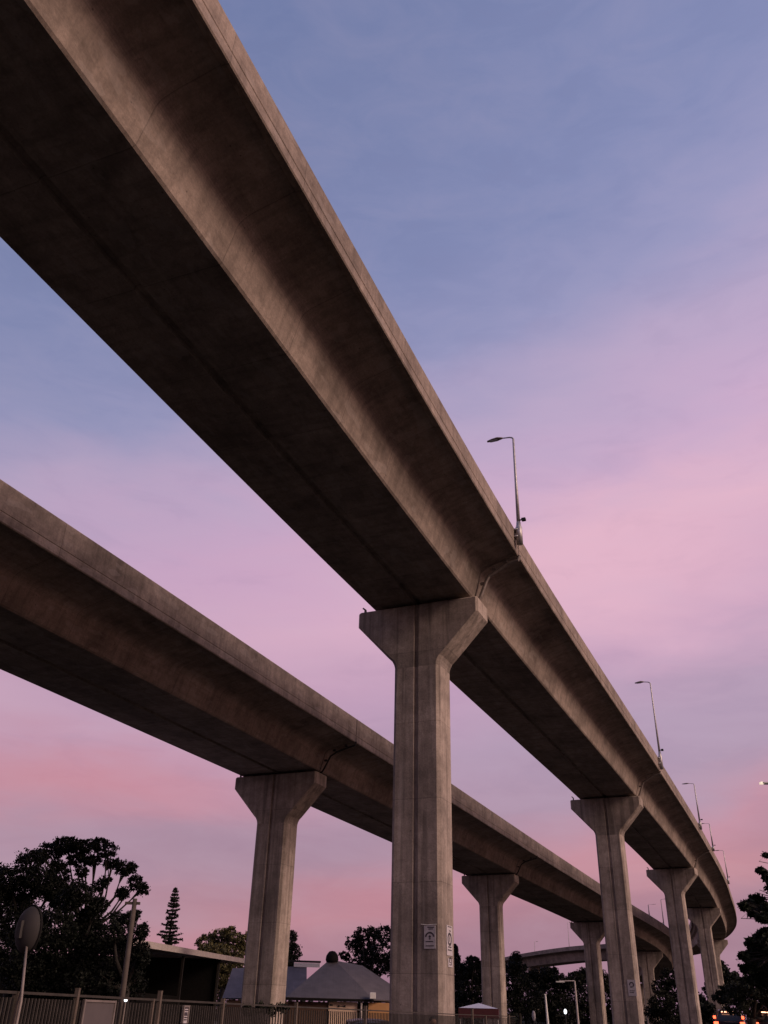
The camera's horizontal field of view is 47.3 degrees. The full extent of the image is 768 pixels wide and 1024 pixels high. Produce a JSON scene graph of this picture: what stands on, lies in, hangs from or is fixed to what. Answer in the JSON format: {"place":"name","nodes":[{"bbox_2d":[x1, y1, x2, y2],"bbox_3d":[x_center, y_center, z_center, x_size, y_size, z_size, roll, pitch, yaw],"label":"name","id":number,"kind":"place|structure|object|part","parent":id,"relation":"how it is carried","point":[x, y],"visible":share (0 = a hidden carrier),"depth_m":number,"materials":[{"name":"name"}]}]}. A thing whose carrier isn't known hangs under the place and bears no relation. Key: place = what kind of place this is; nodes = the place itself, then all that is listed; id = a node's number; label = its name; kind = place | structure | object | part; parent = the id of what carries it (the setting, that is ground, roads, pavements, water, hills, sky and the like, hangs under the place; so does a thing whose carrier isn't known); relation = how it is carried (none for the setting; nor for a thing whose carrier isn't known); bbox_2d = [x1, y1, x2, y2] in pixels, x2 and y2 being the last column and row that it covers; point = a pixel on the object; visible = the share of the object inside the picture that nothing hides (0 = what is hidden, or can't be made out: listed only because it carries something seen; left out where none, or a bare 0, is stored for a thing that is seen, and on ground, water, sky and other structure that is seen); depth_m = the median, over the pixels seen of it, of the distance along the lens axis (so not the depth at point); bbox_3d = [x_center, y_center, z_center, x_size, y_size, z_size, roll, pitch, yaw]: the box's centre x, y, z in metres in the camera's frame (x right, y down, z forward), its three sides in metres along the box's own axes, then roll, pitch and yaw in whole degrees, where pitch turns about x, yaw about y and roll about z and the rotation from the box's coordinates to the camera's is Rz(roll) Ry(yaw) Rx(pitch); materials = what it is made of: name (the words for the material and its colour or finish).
{"place":"outdoors","nodes":[
{"label":"outdoors","id":0,"kind":"place"},
{"bbox_2d":[0,935,244,1023],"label":"open shed","id":1,"kind":"structure","parent":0,"point":[176,973],"depth_m":58.07,"materials":[{"name":"grey metal"}]},
{"bbox_2d":[222,960,320,1023],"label":"blue roof house","id":2,"kind":"structure","parent":0,"point":[296,975],"depth_m":79.09,"materials":[{"name":"white paint"}]},
{"bbox_2d":[285,951,389,1023],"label":"pyramid roof house","id":3,"kind":"structure","parent":0,"point":[345,985],"depth_m":63.73,"materials":[{"name":"grey metal"}]},
{"bbox_2d":[0,0,767,1017],"label":"sky","id":4,"kind":"structure","parent":0,"point":[559,208],"materials":[{"name":"purple"}]},
{"label":"ground","id":5,"kind":"structure","parent":0,"visible":0},
{"bbox_2d":[15,905,42,1023],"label":"road sign","id":6,"kind":"object","parent":5,"relation":"on","point":[28,929],"visible":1,"depth_m":8.23,"materials":[{"name":"grey metal"}]},
{"bbox_2d":[0,847,65,1023],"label":"round tree","id":7,"kind":"object","parent":5,"relation":"on","point":[16,898],"visible":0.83,"depth_m":37.38,"materials":[{"name":"green plant"}]},
{"bbox_2d":[0,877,120,1023],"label":"leafy tree","id":8,"kind":"object","parent":5,"relation":"on","point":[64,972],"visible":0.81,"depth_m":34.91,"materials":[{"name":"green plant"}]},
{"bbox_2d":[38,835,150,1011],"bbox_3d":[-13.687,19.397,39.537,5.464,9.129,2.771,6,-30,-7],"label":"spreading tree","id":9,"kind":"object","parent":5,"relation":"on","point":[63,846],"visible":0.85,"depth_m":40.72,"materials":[{"name":"green plant"}]},
{"bbox_2d":[89,909,152,1023],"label":"bushy tree","id":10,"kind":"object","parent":5,"relation":"on","point":[140,955],"visible":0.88,"depth_m":34.29,"materials":[{"name":"green plant"}]},
{"bbox_2d":[116,898,139,1023],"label":"timber pole","id":11,"kind":"object","parent":5,"relation":"on","point":[134,903],"visible":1,"depth_m":24.18,"materials":[{"name":"wood"}]},
{"bbox_2d":[156,887,182,944],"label":"norfolk pine","id":12,"kind":"object","parent":5,"relation":"on","point":[170,936],"visible":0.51,"depth_m":110.67,"materials":[{"name":"green plant"}]},
{"bbox_2d":[194,925,246,1018],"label":"olive tree","id":13,"kind":"object","parent":5,"relation":"on","point":[236,947],"visible":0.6,"depth_m":102.91,"materials":[{"name":"green plant"}]},
{"bbox_2d":[0,988,515,1023],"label":"steel fence","id":14,"kind":"object","parent":5,"relation":"on","point":[14,1000],"visible":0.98,"depth_m":11.23,"materials":[{"name":"grey metal"}]},
{"bbox_2d":[79,999,116,1023],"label":"sign board","id":15,"kind":"object","parent":14,"relation":"attached to","point":[97,1011],"visible":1,"depth_m":9.10,"materials":[{"name":"grey metal"}]},
{"bbox_2d":[181,1005,189,1023],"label":"fence notice","id":16,"kind":"object","parent":14,"relation":"attached to","point":[185,1014],"visible":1,"depth_m":11.01,"materials":[{"name":"white"}]},
{"bbox_2d":[242,1000,289,1023],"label":"weed","id":17,"kind":"object","parent":5,"relation":"on","point":[268,1007],"visible":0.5,"depth_m":39.45,"materials":[{"name":"green plant"}]},
{"bbox_2d":[235,771,326,1023],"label":"viaduct pier","id":18,"kind":"structure","parent":5,"relation":"on","point":[279,805],"depth_m":47.93,"materials":[{"name":"concrete"}]},
{"bbox_2d":[0,479,356,776],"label":"viaduct span","id":19,"kind":"object","parent":18,"relation":"on","point":[87,622],"visible":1,"depth_m":37.26,"materials":[{"name":"concrete"}]},
{"bbox_2d":[319,741,356,772],"bbox_3d":[-2.737,14.095,50.335,2.519,1.664,0.100,-11,-32,20],"label":"drain pipe","id":20,"kind":"object","parent":19,"relation":"attached to","point":[335,751],"visible":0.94,"depth_m":50.39,"materials":[{"name":"grey metal"}]},
{"bbox_2d":[279,720,536,874],"bbox_3d":[2.126,23.868,68.573,9.500,2.843,41.837,-11,-32,20],"label":"viaduct span","id":21,"kind":"object","parent":18,"relation":"on","point":[357,792],"visible":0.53,"depth_m":61.93,"materials":[{"name":"concrete"}]},
{"bbox_2d":[288,930,302,1000],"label":"slender tree","id":22,"kind":"object","parent":5,"relation":"on","point":[294,948],"visible":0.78,"depth_m":97.64,"materials":[{"name":"green plant"}]},
{"bbox_2d":[337,923,390,976],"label":"open crowned tree","id":23,"kind":"object","parent":5,"relation":"on","point":[373,957],"visible":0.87,"depth_m":94.01,"materials":[{"name":"green plant"}]},
{"bbox_2d":[345,1018,388,1023],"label":"parked car","id":24,"kind":"object","parent":5,"relation":"on","point":[368,1021],"visible":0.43,"depth_m":24.75,"materials":[{"name":"black paint"}]},
{"bbox_2d":[359,596,487,1023],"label":"viaduct pier","id":25,"kind":"structure","parent":5,"relation":"on","point":[422,647],"depth_m":32.98,"materials":[{"name":"concrete"}]},
{"bbox_2d":[0,0,518,610],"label":"viaduct span","id":26,"kind":"object","parent":25,"relation":"on","point":[174,236],"visible":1,"depth_m":21.71,"materials":[{"name":"concrete"}]},
{"bbox_2d":[478,555,520,599],"bbox_3d":[4.629,2.826,36.647,2.333,1.916,0.147,-11,-32,20],"label":"drain pipe","id":27,"kind":"object","parent":26,"relation":"attached to","point":[494,572],"visible":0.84,"depth_m":36.71,"materials":[{"name":"grey metal"}]},
{"bbox_2d":[487,437,525,545],"bbox_3d":[5.280,-0.982,37.877,1.510,5.506,0.300,-11,-32,20],"label":"street lamp","id":28,"kind":"object","parent":26,"relation":"attached to","point":[518,536],"visible":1,"depth_m":37.23,"materials":[{"name":"metal"}]},
{"bbox_2d":[421,924,436,948],"bbox_3d":[1.551,14.633,30.272,0.568,0.772,0.026,-11,-32,20],"label":"notice board","id":29,"kind":"object","parent":25,"relation":"attached to","point":[429,937],"visible":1,"depth_m":30.25,"materials":[{"name":"white metal"}]},
{"bbox_2d":[446,925,452,955],"bbox_3d":[2.293,15.010,30.742,0.020,0.950,0.600,-11,-32,20],"label":"notice board","id":30,"kind":"object","parent":25,"relation":"attached to","point":[449,947],"visible":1,"depth_m":30.70,"materials":[{"name":"white metal"}]},
{"bbox_2d":[448,957,452,967],"bbox_3d":[2.302,15.619,30.455,0.020,0.320,0.460,-11,-32,20],"label":"notice board","id":31,"kind":"object","parent":25,"relation":"attached to","point":[450,962],"visible":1,"depth_m":30.45,"materials":[{"name":"white metal"}]},
{"bbox_2d":[450,544,659,798],"bbox_3d":[9.958,11.837,53.233,7.576,2.740,38.964,-11,-32,21],"label":"viaduct span","id":32,"kind":"object","parent":25,"relation":"on","point":[528,674],"visible":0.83,"depth_m":48.14,"materials":[{"name":"concrete"}]},
{"bbox_2d":[635,681,663,769],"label":"street lamp","id":33,"kind":"object","parent":32,"relation":"attached to","point":[659,757],"visible":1,"depth_m":68.25,"materials":[{"name":"metal"}]},
{"bbox_2d":[454,943,466,1023],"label":"pointed tree","id":34,"kind":"object","parent":5,"relation":"on","point":[457,960],"visible":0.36,"depth_m":105.67,"materials":[{"name":"green plant"}]},
{"bbox_2d":[454,955,481,1023],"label":"ragged tree","id":35,"kind":"object","parent":5,"relation":"on","point":[470,976],"visible":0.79,"depth_m":98.45,"materials":[{"name":"green plant"}]},
{"bbox_2d":[458,1003,498,1023],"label":"market canopy","id":36,"kind":"object","parent":5,"relation":"on","point":[480,1009],"visible":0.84,"depth_m":52.64,"materials":[{"name":"white fabric"}]},
{"bbox_2d":[215,993,751,1023],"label":"woodland","id":37,"kind":"object","parent":5,"relation":"on","point":[609,1020],"visible":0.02,"depth_m":191.65,"materials":[{"name":"green plant"}]},
{"bbox_2d":[462,873,518,1023],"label":"viaduct pier","id":38,"kind":"structure","parent":5,"relation":"on","point":[490,894],"depth_m":81.47,"materials":[{"name":"concrete"}]},
{"bbox_2d":[515,856,537,874],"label":"drain pipe","id":39,"kind":"object","parent":38,"relation":"on","point":[524,862],"visible":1,"depth_m":83.65,"materials":[{"name":"grey metal"}]},
{"bbox_2d":[466,841,602,921],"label":"viaduct span","id":40,"kind":"object","parent":38,"relation":"on","point":[551,881],"visible":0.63,"depth_m":98.77,"materials":[{"name":"concrete"}]},
{"bbox_2d":[505,951,544,1023],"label":"upright tree","id":41,"kind":"object","parent":5,"relation":"on","point":[516,973],"visible":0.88,"depth_m":110.27,"materials":[{"name":"green plant"}]},
{"bbox_2d":[532,1011,535,1023],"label":"globe light","id":42,"kind":"object","parent":5,"relation":"on","point":[533,1015],"visible":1,"depth_m":64.25,"materials":[{"name":"white glass"}]},
{"bbox_2d":[544,994,548,1023],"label":"white pole","id":43,"kind":"object","parent":5,"relation":"on","point":[547,1019],"visible":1,"depth_m":68.62,"materials":[{"name":"metal"}]},
{"bbox_2d":[518,965,587,1023],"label":"broad tree","id":44,"kind":"object","parent":5,"relation":"on","point":[546,978],"visible":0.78,"depth_m":114.78,"materials":[{"name":"green plant"}]},
{"bbox_2d":[556,980,578,1023],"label":"street lamp","id":45,"kind":"object","parent":5,"relation":"on","point":[575,997],"visible":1,"depth_m":77.39,"materials":[{"name":"grey metal"}]},
{"bbox_2d":[570,921,606,1023],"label":"viaduct pier","id":46,"kind":"structure","parent":5,"relation":"on","point":[591,935],"depth_m":117.95,"materials":[{"name":"concrete"}]},
{"bbox_2d":[574,904,669,950],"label":"viaduct span","id":47,"kind":"object","parent":46,"relation":"on","point":[652,933],"visible":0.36,"depth_m":135.52,"materials":[{"name":"concrete"}]},
{"bbox_2d":[565,966,611,1023],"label":"shaded tree","id":48,"kind":"object","parent":5,"relation":"on","point":[579,976],"visible":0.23,"depth_m":120.69,"materials":[{"name":"green plant"}]},
{"bbox_2d":[570,796,643,1023],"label":"viaduct pier","id":49,"kind":"structure","parent":5,"relation":"on","point":[608,821],"depth_m":64.10,"materials":[{"name":"concrete"}]},
{"bbox_2d":[627,980,636,995],"bbox_3d":[17.197,33.003,60.863,0.560,1.000,0.020,-11,-32,21],"label":"notice board","id":50,"kind":"object","parent":49,"relation":"attached to","point":[631,987],"visible":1,"depth_m":60.85,"materials":[{"name":"white metal"}]},
{"bbox_2d":[638,771,660,795],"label":"drain pipe","id":51,"kind":"object","parent":49,"relation":"on","point":[647,779],"visible":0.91,"depth_m":67.45,"materials":[{"name":"grey metal"}]},
{"bbox_2d":[593,766,708,868],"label":"viaduct span","id":52,"kind":"object","parent":49,"relation":"on","point":[663,831],"visible":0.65,"depth_m":82.06,"materials":[{"name":"concrete"}]},
{"bbox_2d":[683,783,702,829],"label":"street lamp","id":53,"kind":"object","parent":52,"relation":"attached to","point":[700,826],"visible":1,"depth_m":89.93,"materials":[{"name":"metal"}]},
{"bbox_2d":[640,983,646,1023],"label":"viaduct pier","id":54,"kind":"structure","parent":5,"relation":"on","point":[642,994],"depth_m":183.71,"materials":[{"name":"concrete"}]},
{"bbox_2d":[637,951,662,1023],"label":"viaduct pier","id":55,"kind":"structure","parent":5,"relation":"on","point":[648,962],"depth_m":142.86,"materials":[{"name":"concrete"}]},
{"bbox_2d":[638,941,673,982],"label":"viaduct span","id":56,"kind":"object","parent":55,"relation":"on","point":[666,961],"visible":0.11,"depth_m":155.61,"materials":[{"name":"concrete"}]},
{"bbox_2d":[643,966,680,1023],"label":"green tree","id":57,"kind":"object","parent":5,"relation":"on","point":[664,987],"visible":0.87,"depth_m":125.89,"materials":[{"name":"green plant"}]},
{"bbox_2d":[646,867,701,1023],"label":"viaduct pier","id":58,"kind":"structure","parent":5,"relation":"on","point":[673,885],"depth_m":94.11,"materials":[{"name":"concrete"}]},
{"bbox_2d":[659,842,729,907],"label":"viaduct span","id":59,"kind":"object","parent":58,"relation":"on","point":[709,887],"visible":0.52,"depth_m":114.67,"materials":[{"name":"concrete"}]},
{"bbox_2d":[701,823,715,850],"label":"street lamp","id":60,"kind":"object","parent":59,"relation":"attached to","point":[712,847],"visible":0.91,"depth_m":101.82,"materials":[{"name":"metal"}]},
{"bbox_2d":[715,850,729,883],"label":"street lamp","id":61,"kind":"object","parent":59,"relation":"attached to","point":[728,882],"visible":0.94,"depth_m":124.42,"materials":[{"name":"metal"}]},
{"bbox_2d":[693,850,709,867],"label":"drain pipe","id":62,"kind":"object","parent":58,"relation":"on","point":[700,856],"visible":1,"depth_m":97.39,"materials":[{"name":"grey metal"}]},
{"bbox_2d":[687,907,722,1011],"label":"viaduct pier","id":63,"kind":"structure","parent":5,"relation":"on","point":[703,920],"depth_m":126.74,"materials":[{"name":"concrete"}]},
{"bbox_2d":[698,992,716,1023],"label":"leaning bush","id":64,"kind":"object","parent":5,"relation":"on","point":[708,1011],"visible":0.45,"depth_m":98.68,"materials":[{"name":"green plant"}]},
{"bbox_2d":[695,937,727,1006],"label":"viaduct pier","id":65,"kind":"structure","parent":5,"relation":"on","point":[720,945],"depth_m":153.99,"materials":[{"name":"concrete"}]},
{"bbox_2d":[686,889,736,938],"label":"viaduct span","id":66,"kind":"object","parent":65,"relation":"on","point":[726,920],"visible":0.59,"depth_m":143.07,"materials":[{"name":"concrete"}]},
{"bbox_2d":[689,924,734,954],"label":"viaduct span","id":67,"kind":"object","parent":65,"relation":"on","point":[695,947],"visible":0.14,"depth_m":163.48,"materials":[{"name":"concrete"}]},
{"bbox_2d":[701,960,742,996],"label":"round tree","id":68,"kind":"object","parent":5,"relation":"on","point":[727,974],"visible":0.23,"depth_m":190.41,"materials":[{"name":"green plant"}]},
{"bbox_2d":[711,974,767,1023],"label":"wide dark tree","id":69,"kind":"object","parent":5,"relation":"on","point":[746,999],"visible":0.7,"depth_m":50.25,"materials":[{"name":"green plant"}]},
{"bbox_2d":[736,851,767,993],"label":"overhanging tree","id":70,"kind":"object","parent":5,"relation":"on","point":[753,956],"visible":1,"depth_m":10.67,"materials":[{"name":"green plant"}]},
{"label":"road","id":71,"kind":"structure","parent":0,"visible":0},
{"bbox_2d":[712,1009,748,1023],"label":"parked car","id":72,"kind":"object","parent":71,"relation":"on","point":[720,1017],"visible":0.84,"depth_m":52.56,"materials":[{"name":"paint"}]},
{"bbox_3d":[21.178,30.932,53.775,1.600,0.520,3.100,-10,-32,19],"label":"window glass","id":73,"kind":"part","parent":72,"relation":"part of","materials":[{"name":"black glass"}]},
{"bbox_2d":[756,1009,767,1023],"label":"parked car","id":74,"kind":"object","parent":71,"relation":"on","point":[765,1020],"visible":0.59,"depth_m":50.34,"materials":[{"name":"paint"}]},
{"bbox_3d":[22.601,29.643,51.472,1.600,0.520,3.100,-10,-32,19],"label":"window glass","id":75,"kind":"part","parent":74,"relation":"part of","materials":[{"name":"black glass"}]},
{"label":"viaduct pier","id":76,"kind":"object","parent":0,"visible":0},
{"bbox_2d":[521,944,606,966],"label":"viaduct span","id":77,"kind":"object","parent":76,"relation":"on","point":[561,956],"visible":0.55,"depth_m":234.13,"materials":[{"name":"concrete"}]},
{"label":"viaduct pier","id":78,"kind":"object","parent":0,"visible":0},
{"bbox_2d":[475,956,539,973],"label":"viaduct span","id":79,"kind":"object","parent":78,"relation":"on","point":[507,958],"visible":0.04,"depth_m":264.29,"materials":[{"name":"concrete"}]}
]}

